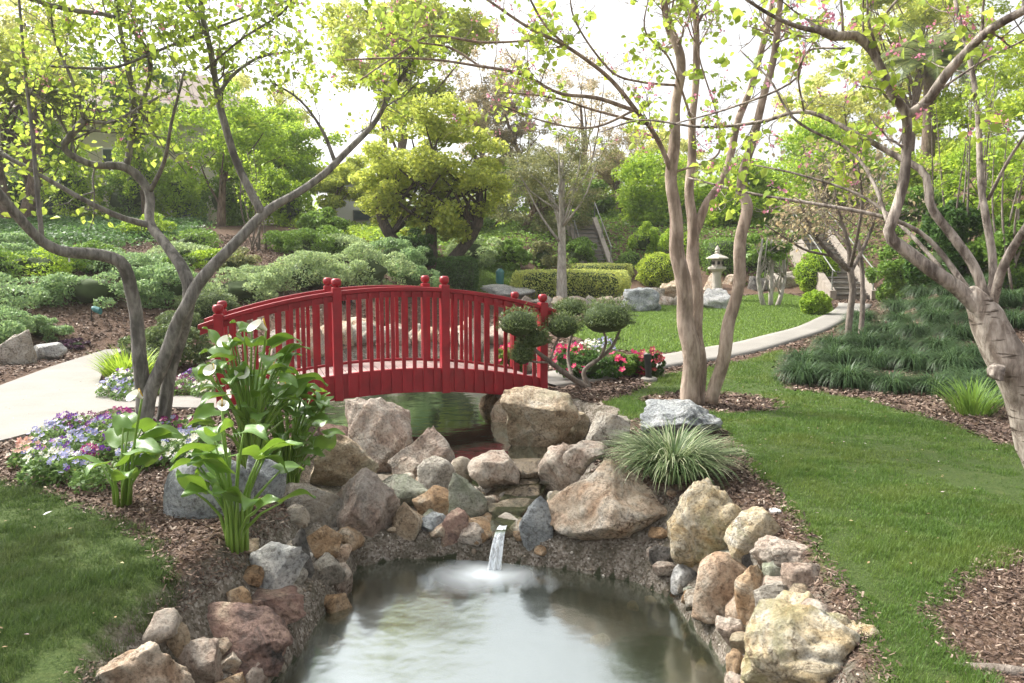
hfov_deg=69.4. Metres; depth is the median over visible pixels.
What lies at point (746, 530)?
rock
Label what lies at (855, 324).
lilyturf
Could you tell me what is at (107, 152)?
window
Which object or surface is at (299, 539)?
rock
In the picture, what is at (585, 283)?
hedge
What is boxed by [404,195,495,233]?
tree
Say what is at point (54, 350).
rock
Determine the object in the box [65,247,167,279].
shrub
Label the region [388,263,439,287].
shrub
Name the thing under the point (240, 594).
rock
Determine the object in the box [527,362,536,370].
rock
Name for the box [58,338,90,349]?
shrub
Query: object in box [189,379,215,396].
pansy clump
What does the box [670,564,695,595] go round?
rock
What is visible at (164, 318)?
shrub
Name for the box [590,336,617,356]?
pansy clump
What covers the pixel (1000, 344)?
cherry tree
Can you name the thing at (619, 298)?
rock
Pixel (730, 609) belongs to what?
rock
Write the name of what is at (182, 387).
pansy clump
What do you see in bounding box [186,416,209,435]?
pansy clump
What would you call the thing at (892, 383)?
lilyturf
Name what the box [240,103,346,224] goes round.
tree
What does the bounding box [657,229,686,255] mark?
shrub
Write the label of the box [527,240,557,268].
shrub
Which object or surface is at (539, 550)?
rock
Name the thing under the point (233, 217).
shrub
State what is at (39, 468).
pansy clump
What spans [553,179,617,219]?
tree
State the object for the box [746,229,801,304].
tree
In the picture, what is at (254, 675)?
rock
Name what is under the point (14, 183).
shrub
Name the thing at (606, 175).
tree
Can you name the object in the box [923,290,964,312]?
lilyturf
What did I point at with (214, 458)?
calla lily
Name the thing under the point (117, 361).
grassy plant
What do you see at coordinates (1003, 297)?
lilyturf
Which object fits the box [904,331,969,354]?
lilyturf
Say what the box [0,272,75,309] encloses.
shrub
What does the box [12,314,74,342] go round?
shrub
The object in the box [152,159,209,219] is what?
shrub
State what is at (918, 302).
lilyturf
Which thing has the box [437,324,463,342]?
rock
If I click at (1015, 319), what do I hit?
lilyturf
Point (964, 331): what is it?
lilyturf
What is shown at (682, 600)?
rock
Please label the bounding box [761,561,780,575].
rock
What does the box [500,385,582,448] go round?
rock
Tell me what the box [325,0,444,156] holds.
tree
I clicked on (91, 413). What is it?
pansy clump
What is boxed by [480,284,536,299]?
rock
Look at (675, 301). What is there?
rock
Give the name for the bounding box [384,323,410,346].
rock
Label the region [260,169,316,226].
shrub
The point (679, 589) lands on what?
rock
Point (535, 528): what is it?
rock
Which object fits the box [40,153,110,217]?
shrub
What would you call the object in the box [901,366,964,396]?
lilyturf
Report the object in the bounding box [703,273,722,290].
rock
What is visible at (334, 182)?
tree
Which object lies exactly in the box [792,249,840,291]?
shrub
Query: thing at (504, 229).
ground cover
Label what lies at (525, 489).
rock
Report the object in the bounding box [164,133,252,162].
tree
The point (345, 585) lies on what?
rock
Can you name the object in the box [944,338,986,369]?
lilyturf
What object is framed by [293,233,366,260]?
shrub
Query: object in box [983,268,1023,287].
lilyturf
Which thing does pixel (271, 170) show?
shrub
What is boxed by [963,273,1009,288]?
lilyturf
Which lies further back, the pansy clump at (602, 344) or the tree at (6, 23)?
the tree at (6, 23)
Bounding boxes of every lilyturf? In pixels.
[766,355,838,386]
[770,345,840,369]
[805,340,865,368]
[807,331,864,350]
[812,353,891,392]
[829,318,884,335]
[830,326,899,351]
[840,305,882,322]
[845,343,899,371]
[856,366,926,394]
[867,317,905,336]
[873,295,916,312]
[873,332,922,353]
[877,309,914,323]
[880,344,943,373]
[887,316,941,340]
[896,284,934,299]
[898,293,946,312]
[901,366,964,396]
[904,303,960,326]
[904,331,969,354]
[917,345,986,372]
[921,281,951,296]
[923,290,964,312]
[926,319,974,341]
[931,361,986,393]
[939,363,1000,400]
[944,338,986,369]
[948,308,969,325]
[949,284,1020,306]
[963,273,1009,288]
[968,373,1003,405]
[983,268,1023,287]
[999,286,1023,307]
[1002,305,1023,328]
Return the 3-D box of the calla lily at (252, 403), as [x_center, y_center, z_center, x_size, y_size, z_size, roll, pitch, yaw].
[-1.925,0.391,5.325,0.872,1.146,0.877,2,6,21]
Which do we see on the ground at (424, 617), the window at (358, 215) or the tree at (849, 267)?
the tree at (849, 267)
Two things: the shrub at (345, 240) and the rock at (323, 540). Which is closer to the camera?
the rock at (323, 540)
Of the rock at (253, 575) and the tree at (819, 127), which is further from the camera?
the tree at (819, 127)
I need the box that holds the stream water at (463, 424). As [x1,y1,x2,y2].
[323,363,549,487]
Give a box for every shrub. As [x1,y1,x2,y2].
[0,232,42,253]
[0,245,37,284]
[0,246,89,277]
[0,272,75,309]
[0,305,35,343]
[4,164,64,215]
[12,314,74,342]
[30,266,146,308]
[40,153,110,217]
[54,240,126,273]
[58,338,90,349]
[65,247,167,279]
[97,173,141,217]
[105,135,172,216]
[114,212,176,238]
[117,322,213,366]
[120,261,196,308]
[145,240,211,263]
[146,257,194,276]
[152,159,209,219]
[155,309,203,332]
[157,228,223,249]
[173,288,240,318]
[183,247,240,268]
[198,173,252,225]
[201,266,285,304]
[217,246,262,273]
[231,264,282,279]
[234,153,290,225]
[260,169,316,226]
[260,229,306,252]
[261,250,344,292]
[279,224,346,254]
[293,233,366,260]
[295,206,349,234]
[327,240,416,286]
[368,236,429,267]
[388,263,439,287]
[391,227,435,267]
[444,235,502,266]
[493,237,532,269]
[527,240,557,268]
[566,236,598,264]
[617,249,640,267]
[627,221,659,252]
[634,251,674,287]
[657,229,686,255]
[746,258,789,277]
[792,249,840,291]
[799,289,832,314]
[865,238,932,301]
[902,198,986,299]
[963,214,1023,289]
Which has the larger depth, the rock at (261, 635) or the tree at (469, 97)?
the tree at (469, 97)
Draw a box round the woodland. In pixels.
[274,141,1023,226]
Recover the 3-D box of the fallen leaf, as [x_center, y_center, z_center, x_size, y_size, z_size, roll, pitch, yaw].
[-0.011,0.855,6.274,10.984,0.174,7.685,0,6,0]
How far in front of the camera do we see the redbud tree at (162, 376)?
6.16 m
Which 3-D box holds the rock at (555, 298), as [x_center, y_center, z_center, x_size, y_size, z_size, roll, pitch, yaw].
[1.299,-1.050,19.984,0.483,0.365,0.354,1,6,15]
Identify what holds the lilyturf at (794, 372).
on the ground at (424, 617)
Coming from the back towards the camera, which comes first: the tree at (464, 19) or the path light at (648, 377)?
the tree at (464, 19)
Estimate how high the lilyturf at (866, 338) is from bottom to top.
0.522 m
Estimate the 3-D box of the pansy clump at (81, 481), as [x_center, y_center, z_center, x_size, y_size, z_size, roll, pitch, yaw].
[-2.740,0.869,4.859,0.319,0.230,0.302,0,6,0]
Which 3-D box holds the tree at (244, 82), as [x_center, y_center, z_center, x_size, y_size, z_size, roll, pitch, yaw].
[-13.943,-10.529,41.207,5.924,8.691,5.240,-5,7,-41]
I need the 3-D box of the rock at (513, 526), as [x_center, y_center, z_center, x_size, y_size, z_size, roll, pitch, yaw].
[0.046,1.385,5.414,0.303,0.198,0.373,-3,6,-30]
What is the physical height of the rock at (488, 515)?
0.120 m
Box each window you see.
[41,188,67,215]
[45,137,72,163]
[101,148,133,180]
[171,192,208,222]
[353,210,372,220]
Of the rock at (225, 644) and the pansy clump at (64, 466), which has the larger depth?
the pansy clump at (64, 466)
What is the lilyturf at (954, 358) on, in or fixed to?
on the ground at (424, 617)
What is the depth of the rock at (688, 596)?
4.28 m
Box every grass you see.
[0,476,187,682]
[431,258,519,292]
[573,292,835,352]
[589,415,759,493]
[603,349,1023,682]
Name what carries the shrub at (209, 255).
on the ground at (424, 617)
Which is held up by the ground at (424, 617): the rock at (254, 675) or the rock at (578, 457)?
the rock at (578, 457)
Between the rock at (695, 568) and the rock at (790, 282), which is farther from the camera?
the rock at (790, 282)
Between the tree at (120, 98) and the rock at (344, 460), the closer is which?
the rock at (344, 460)
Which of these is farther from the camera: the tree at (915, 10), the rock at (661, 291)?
the tree at (915, 10)
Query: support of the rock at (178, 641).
on the ground at (424, 617)
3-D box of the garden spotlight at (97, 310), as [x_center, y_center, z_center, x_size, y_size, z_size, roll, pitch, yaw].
[-8.071,-0.514,14.354,0.190,0.356,0.150,0,6,0]
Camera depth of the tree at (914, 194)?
25.32 m
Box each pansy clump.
[4,436,46,467]
[14,454,62,486]
[20,438,73,474]
[24,419,76,446]
[43,411,86,437]
[43,449,91,486]
[47,432,94,460]
[57,410,105,433]
[66,426,111,455]
[67,458,118,494]
[75,442,104,471]
[79,413,113,440]
[95,375,126,396]
[96,406,132,424]
[96,433,130,460]
[105,368,133,386]
[109,376,134,400]
[111,441,153,470]
[121,368,133,382]
[126,436,171,463]
[143,415,176,441]
[152,438,193,467]
[156,413,196,439]
[168,425,203,451]
[174,374,197,395]
[175,368,206,388]
[184,433,222,456]
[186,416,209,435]
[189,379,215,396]
[577,338,602,354]
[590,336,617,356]
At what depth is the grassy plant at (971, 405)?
7.33 m
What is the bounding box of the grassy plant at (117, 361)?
[84,343,157,379]
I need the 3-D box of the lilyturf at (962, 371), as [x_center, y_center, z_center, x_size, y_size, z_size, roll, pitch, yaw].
[5.527,0.475,8.895,1.052,0.477,1.070,-3,6,-31]
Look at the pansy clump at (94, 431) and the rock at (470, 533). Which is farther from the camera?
the pansy clump at (94, 431)
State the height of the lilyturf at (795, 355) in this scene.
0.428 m
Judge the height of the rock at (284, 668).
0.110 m
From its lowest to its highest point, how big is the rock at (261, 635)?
0.324 m
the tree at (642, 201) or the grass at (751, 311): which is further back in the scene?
the tree at (642, 201)
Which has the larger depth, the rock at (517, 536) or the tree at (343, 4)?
the tree at (343, 4)
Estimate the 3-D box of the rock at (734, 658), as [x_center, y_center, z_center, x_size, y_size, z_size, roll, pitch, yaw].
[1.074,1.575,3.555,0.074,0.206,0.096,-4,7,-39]
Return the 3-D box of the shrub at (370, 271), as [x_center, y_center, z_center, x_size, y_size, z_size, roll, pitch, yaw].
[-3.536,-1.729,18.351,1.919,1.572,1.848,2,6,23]
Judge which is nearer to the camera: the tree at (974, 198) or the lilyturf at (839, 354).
the lilyturf at (839, 354)
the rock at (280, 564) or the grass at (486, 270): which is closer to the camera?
the rock at (280, 564)
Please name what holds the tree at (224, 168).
on the ground at (424, 617)
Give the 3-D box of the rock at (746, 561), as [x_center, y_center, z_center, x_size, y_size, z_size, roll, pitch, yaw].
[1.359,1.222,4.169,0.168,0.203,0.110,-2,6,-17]
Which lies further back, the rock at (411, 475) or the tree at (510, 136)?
the tree at (510, 136)
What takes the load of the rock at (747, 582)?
on the ground at (424, 617)
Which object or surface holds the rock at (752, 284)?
on the ground at (424, 617)
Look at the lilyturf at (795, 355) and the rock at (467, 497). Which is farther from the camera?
the lilyturf at (795, 355)
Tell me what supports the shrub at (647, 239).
on the ground at (424, 617)
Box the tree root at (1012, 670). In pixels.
[955,662,1023,675]
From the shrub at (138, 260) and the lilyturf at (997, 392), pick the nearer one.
the lilyturf at (997, 392)
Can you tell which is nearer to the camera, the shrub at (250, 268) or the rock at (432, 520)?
the rock at (432, 520)
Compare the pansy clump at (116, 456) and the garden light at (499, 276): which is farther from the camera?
the garden light at (499, 276)
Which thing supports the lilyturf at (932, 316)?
on the ground at (424, 617)
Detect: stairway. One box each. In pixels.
[566,202,612,265]
[790,212,877,299]
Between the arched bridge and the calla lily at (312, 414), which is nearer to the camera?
the calla lily at (312, 414)
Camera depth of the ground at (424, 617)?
4.71 m
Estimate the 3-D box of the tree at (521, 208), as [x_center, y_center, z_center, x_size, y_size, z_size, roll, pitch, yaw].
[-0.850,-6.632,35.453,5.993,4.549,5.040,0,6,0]
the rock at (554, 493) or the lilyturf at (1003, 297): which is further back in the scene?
the lilyturf at (1003, 297)
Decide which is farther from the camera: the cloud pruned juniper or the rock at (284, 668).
the cloud pruned juniper
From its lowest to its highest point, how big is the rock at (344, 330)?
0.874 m
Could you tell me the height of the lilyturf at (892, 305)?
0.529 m
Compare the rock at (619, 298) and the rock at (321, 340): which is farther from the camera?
the rock at (619, 298)
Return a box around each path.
[0,349,236,441]
[527,303,871,387]
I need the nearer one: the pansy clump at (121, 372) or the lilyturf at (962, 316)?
the pansy clump at (121, 372)
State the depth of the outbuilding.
33.57 m
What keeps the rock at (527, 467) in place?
in the channel water at (497, 521)
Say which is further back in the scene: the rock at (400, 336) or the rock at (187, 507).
the rock at (400, 336)
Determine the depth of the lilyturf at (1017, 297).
13.09 m
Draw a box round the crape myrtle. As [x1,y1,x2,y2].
[327,0,860,404]
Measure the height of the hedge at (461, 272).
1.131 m
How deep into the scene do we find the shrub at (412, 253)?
20.13 m
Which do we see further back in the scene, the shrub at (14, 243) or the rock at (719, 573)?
the shrub at (14, 243)
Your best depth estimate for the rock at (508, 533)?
5.27 m
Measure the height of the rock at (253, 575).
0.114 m
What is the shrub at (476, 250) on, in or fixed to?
on the ground at (424, 617)
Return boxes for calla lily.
[66,389,184,507]
[169,399,315,554]
[184,318,327,468]
[233,361,344,483]
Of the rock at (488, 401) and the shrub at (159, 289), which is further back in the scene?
the shrub at (159, 289)
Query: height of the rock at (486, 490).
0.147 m
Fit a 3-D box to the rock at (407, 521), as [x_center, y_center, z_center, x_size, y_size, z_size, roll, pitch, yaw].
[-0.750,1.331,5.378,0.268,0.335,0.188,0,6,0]
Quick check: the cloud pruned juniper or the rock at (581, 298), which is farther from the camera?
the rock at (581, 298)
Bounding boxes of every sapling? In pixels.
[228,147,274,249]
[916,63,1009,277]
[955,89,1023,289]
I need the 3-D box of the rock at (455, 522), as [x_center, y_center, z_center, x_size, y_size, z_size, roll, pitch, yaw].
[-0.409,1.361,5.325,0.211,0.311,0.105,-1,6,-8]
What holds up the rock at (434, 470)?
on the ground at (424, 617)
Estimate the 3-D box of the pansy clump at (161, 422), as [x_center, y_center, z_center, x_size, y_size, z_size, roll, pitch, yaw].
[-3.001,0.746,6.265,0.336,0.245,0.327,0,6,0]
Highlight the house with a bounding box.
[0,75,273,223]
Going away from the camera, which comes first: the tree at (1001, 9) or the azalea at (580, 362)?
the azalea at (580, 362)
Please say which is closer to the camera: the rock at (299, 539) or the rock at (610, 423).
the rock at (299, 539)
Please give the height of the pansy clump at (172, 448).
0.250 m
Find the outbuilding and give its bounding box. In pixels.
[327,184,390,225]
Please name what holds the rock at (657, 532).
on the ground at (424, 617)
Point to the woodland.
(789, 185)
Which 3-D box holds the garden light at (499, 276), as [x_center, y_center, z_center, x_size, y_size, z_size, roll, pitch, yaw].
[-0.374,-2.015,23.069,0.280,0.520,0.280,0,6,0]
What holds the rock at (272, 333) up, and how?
on the ground at (424, 617)
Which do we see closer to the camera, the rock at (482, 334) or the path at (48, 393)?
the path at (48, 393)
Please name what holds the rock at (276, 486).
on the ground at (424, 617)
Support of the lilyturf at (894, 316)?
on the ground at (424, 617)
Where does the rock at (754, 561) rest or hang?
on the ground at (424, 617)
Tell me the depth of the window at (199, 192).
33.01 m
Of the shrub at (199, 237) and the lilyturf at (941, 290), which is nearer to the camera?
the lilyturf at (941, 290)
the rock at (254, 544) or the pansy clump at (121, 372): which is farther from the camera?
the pansy clump at (121, 372)
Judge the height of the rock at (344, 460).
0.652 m
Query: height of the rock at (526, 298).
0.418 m
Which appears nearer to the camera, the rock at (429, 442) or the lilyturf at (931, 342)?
the rock at (429, 442)
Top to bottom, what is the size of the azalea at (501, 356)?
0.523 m
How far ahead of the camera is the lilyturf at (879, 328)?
13.57 m
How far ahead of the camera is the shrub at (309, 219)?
24.37 m
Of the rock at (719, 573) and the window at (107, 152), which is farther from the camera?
the window at (107, 152)
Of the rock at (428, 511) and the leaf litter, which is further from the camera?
the leaf litter
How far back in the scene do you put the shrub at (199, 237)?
20.11 m
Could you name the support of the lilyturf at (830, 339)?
on the ground at (424, 617)
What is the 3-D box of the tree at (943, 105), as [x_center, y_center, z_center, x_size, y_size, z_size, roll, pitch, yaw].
[15.453,-6.551,26.302,5.039,4.942,3.982,0,6,0]
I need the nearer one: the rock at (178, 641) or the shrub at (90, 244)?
the rock at (178, 641)
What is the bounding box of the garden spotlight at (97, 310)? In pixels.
[91,306,101,320]
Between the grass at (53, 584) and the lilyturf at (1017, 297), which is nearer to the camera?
the grass at (53, 584)
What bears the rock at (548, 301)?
on the ground at (424, 617)
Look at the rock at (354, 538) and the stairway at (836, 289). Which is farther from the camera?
the stairway at (836, 289)
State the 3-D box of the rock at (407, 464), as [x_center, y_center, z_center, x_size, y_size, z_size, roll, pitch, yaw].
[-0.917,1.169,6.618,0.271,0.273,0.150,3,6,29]
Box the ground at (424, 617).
[0,143,1023,682]
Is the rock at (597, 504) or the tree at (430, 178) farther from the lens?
the tree at (430, 178)
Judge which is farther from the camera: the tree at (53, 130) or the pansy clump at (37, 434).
the tree at (53, 130)
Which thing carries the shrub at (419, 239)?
on the ground at (424, 617)
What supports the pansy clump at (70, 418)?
on the ground at (424, 617)
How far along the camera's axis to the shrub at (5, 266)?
15.93 m
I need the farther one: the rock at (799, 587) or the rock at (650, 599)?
the rock at (650, 599)
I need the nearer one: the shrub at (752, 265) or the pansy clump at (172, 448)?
the pansy clump at (172, 448)
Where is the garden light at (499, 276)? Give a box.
[496,268,503,283]
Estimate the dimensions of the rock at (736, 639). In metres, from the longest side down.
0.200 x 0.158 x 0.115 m
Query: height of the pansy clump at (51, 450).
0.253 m
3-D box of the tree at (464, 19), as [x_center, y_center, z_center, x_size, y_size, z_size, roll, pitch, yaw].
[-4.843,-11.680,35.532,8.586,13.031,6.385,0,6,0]
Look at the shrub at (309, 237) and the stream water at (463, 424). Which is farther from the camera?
the shrub at (309, 237)
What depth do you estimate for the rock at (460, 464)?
6.53 m
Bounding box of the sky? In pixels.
[0,0,1023,222]
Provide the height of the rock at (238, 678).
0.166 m
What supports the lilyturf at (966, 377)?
on the ground at (424, 617)
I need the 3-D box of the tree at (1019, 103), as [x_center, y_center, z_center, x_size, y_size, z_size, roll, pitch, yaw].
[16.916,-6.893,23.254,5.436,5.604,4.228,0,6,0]
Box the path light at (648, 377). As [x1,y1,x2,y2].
[641,353,656,381]
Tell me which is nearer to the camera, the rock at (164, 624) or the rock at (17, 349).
the rock at (164, 624)
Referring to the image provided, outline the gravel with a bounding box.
[229,527,722,677]
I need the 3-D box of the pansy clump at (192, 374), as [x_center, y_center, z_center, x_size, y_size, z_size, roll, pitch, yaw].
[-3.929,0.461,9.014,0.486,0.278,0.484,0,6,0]
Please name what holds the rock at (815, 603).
on the ground at (424, 617)
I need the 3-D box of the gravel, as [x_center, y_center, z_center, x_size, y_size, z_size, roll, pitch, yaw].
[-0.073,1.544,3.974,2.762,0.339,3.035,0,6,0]
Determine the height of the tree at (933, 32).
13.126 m
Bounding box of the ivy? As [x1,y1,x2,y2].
[0,214,232,258]
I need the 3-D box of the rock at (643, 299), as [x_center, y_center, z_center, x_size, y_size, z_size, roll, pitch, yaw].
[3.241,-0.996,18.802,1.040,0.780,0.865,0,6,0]
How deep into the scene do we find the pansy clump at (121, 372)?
9.12 m
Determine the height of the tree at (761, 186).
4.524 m
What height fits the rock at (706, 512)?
0.701 m
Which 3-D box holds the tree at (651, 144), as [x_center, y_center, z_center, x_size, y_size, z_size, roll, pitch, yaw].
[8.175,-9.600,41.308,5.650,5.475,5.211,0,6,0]
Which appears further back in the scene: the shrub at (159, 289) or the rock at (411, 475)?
the shrub at (159, 289)
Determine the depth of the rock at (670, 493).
5.06 m
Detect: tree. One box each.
[0,0,102,70]
[0,0,473,421]
[0,27,98,218]
[0,78,90,187]
[71,41,187,213]
[152,78,299,225]
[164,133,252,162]
[221,72,325,168]
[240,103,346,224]
[308,154,373,217]
[314,0,499,219]
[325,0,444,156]
[347,91,513,258]
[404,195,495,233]
[435,19,539,158]
[454,156,554,229]
[458,76,555,224]
[483,143,595,242]
[506,127,619,297]
[532,48,634,186]
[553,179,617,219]
[571,125,640,213]
[600,0,1023,466]
[610,148,722,225]
[612,116,712,191]
[694,154,787,227]
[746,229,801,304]
[755,121,942,335]
[766,113,897,207]
[770,50,894,170]
[842,0,990,153]
[851,0,1000,141]
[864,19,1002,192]
[867,86,1005,206]
[878,176,953,234]
[931,137,1023,231]
[948,35,1023,169]
[956,0,1023,125]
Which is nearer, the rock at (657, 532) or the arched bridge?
the rock at (657, 532)
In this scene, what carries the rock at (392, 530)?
on the ground at (424, 617)
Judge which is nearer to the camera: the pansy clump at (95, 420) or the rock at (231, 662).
the rock at (231, 662)
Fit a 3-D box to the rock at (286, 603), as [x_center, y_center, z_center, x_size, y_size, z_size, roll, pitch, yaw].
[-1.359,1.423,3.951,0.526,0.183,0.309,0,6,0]
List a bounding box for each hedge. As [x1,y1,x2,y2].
[435,255,478,291]
[509,268,631,298]
[569,262,634,280]
[699,237,756,275]
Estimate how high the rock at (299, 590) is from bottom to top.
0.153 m
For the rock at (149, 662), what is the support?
on the ground at (424, 617)
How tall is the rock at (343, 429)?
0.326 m
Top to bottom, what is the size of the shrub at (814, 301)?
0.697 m
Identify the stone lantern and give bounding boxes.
[706,245,728,288]
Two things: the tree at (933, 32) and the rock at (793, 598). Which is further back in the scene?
the tree at (933, 32)
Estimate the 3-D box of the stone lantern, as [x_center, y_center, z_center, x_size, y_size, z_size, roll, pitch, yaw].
[5.938,-1.916,21.454,0.636,1.720,0.682,0,6,0]
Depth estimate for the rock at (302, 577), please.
4.40 m
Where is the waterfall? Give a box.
[488,525,506,570]
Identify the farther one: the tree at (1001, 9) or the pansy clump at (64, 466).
the tree at (1001, 9)
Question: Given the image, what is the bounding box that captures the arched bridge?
[198,275,555,405]
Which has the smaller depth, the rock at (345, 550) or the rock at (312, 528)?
the rock at (345, 550)
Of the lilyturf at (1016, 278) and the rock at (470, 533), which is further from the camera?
the lilyturf at (1016, 278)
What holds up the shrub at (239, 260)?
on the ground at (424, 617)
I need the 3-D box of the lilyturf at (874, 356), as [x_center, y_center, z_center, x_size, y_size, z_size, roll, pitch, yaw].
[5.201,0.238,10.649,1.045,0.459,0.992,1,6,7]
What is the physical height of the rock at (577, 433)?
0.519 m
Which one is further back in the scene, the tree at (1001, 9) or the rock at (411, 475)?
the tree at (1001, 9)
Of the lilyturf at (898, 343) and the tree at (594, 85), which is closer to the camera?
the lilyturf at (898, 343)
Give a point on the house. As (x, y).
(106, 148)
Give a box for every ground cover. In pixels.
[277,219,408,250]
[364,165,1020,285]
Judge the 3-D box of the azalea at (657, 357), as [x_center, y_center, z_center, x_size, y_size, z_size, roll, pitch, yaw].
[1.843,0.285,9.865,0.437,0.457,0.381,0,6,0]
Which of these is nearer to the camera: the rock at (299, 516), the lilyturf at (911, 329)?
the rock at (299, 516)
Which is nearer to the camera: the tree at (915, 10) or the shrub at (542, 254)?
the shrub at (542, 254)
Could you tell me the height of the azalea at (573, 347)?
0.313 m
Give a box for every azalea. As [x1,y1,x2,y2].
[498,342,528,372]
[551,341,585,356]
[552,349,626,378]
[611,349,644,375]
[636,346,666,376]
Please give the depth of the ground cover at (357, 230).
26.11 m
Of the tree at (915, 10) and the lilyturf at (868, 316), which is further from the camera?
the tree at (915, 10)
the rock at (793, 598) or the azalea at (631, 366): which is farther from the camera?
the azalea at (631, 366)
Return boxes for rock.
[0,330,36,365]
[34,342,67,360]
[94,641,194,682]
[142,607,182,643]
[163,458,253,518]
[166,621,190,658]
[178,637,223,682]
[207,601,293,676]
[214,672,246,682]
[218,637,231,655]
[221,651,241,673]
[226,586,251,603]
[243,564,264,587]
[244,662,273,682]
[246,455,286,498]
[246,538,258,552]
[249,541,309,589]
[251,585,305,624]
[259,345,301,368]
[261,329,301,360]
[280,663,286,672]
[283,482,342,528]
[286,504,309,527]
[291,527,314,577]
[294,327,324,358]
[294,584,302,594]
[296,568,308,583]
[305,522,321,534]
[306,525,342,558]
[309,434,379,485]
[312,552,345,585]
[318,423,347,435]
[320,321,353,348]
[324,593,353,620]
[328,634,339,647]
[335,562,352,596]
[336,467,399,537]
[336,543,351,562]
[338,526,365,551]
[345,397,412,472]
[351,317,375,324]
[352,321,375,344]
[382,473,427,505]
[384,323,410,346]
[387,426,454,473]
[387,527,396,533]
[392,502,423,540]
[398,457,419,476]
[403,472,415,479]
[409,324,420,337]
[412,485,448,515]
[417,455,455,488]
[418,327,437,341]
[421,511,445,531]
[423,508,432,515]
[429,522,444,537]
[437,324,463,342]
[441,507,468,546]
[448,472,488,517]
[451,456,472,482]
[457,522,483,545]
[458,316,490,354]
[467,450,519,488]
[468,515,491,544]
[478,486,492,492]
[479,394,498,409]
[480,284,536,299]
[481,478,544,499]
[484,512,491,520]
[485,496,495,504]
[487,498,533,516]
[490,323,503,344]
[490,514,513,540]
[491,395,506,422]
[498,512,521,531]
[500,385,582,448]
[512,458,541,479]
[513,531,521,540]
[519,496,552,550]
[521,295,531,301]
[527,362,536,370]
[531,296,552,304]
[534,545,546,555]
[538,443,580,493]
[546,491,552,499]
[547,459,666,539]
[548,490,558,500]
[551,296,565,303]
[560,411,588,444]
[563,440,609,475]
[564,296,585,302]
[583,295,595,305]
[585,411,630,446]
[596,296,612,302]
[612,295,623,304]
[620,287,661,311]
[640,399,722,434]
[644,595,657,603]
[646,546,651,557]
[648,527,667,538]
[648,545,672,564]
[652,288,664,297]
[652,561,674,575]
[660,280,676,297]
[660,296,673,304]
[666,490,676,496]
[667,477,742,567]
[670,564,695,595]
[672,296,676,304]
[677,584,682,593]
[681,589,686,604]
[684,588,694,610]
[691,551,746,623]
[691,565,698,572]
[695,657,707,671]
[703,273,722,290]
[703,288,729,308]
[715,615,744,646]
[722,274,745,284]
[723,506,781,561]
[724,671,740,682]
[725,596,738,618]
[725,648,742,673]
[729,631,744,653]
[734,565,763,624]
[740,598,879,682]
[741,553,753,567]
[747,276,768,290]
[749,535,809,567]
[750,555,761,569]
[753,581,788,606]
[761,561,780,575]
[761,575,780,585]
[767,271,798,288]
[776,590,815,604]
[780,562,819,588]
[789,583,809,592]
[801,598,830,611]
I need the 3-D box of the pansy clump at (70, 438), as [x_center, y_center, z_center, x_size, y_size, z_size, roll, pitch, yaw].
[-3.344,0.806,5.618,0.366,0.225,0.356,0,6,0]
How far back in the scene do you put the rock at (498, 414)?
8.69 m
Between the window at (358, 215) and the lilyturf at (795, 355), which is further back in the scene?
the window at (358, 215)
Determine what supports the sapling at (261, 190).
on the ground at (424, 617)
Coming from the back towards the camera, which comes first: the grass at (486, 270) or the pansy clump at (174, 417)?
the grass at (486, 270)
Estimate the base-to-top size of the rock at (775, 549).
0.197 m
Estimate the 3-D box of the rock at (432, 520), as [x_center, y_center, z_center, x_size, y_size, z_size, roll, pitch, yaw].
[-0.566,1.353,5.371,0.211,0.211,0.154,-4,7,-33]
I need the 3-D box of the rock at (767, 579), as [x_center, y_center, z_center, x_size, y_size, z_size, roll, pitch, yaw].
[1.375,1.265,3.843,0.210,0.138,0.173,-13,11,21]
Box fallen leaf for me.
[0,381,996,682]
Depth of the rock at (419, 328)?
15.53 m
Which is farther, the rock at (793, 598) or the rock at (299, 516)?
the rock at (299, 516)
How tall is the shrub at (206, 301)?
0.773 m
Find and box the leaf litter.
[0,230,1023,394]
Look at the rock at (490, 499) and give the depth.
5.91 m
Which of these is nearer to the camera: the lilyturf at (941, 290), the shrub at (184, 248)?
the lilyturf at (941, 290)
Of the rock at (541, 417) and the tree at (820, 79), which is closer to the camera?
the rock at (541, 417)
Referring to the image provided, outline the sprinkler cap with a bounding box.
[769,508,780,513]
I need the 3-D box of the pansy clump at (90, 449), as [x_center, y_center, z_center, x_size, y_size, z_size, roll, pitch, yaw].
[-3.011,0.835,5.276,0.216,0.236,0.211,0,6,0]
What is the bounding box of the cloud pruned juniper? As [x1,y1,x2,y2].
[493,294,638,388]
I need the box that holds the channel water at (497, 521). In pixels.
[490,485,545,530]
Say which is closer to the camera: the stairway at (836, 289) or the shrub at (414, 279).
the shrub at (414, 279)
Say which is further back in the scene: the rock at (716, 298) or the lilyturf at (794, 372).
the rock at (716, 298)
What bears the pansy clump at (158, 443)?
on the ground at (424, 617)
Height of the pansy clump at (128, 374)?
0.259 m
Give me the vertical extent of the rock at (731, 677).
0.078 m
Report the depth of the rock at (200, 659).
3.26 m
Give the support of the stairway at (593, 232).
on the ground at (424, 617)
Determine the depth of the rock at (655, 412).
6.51 m
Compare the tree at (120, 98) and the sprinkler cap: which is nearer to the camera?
the sprinkler cap
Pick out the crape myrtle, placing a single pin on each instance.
(689, 285)
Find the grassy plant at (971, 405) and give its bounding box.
[925,374,1004,416]
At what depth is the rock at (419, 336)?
15.01 m

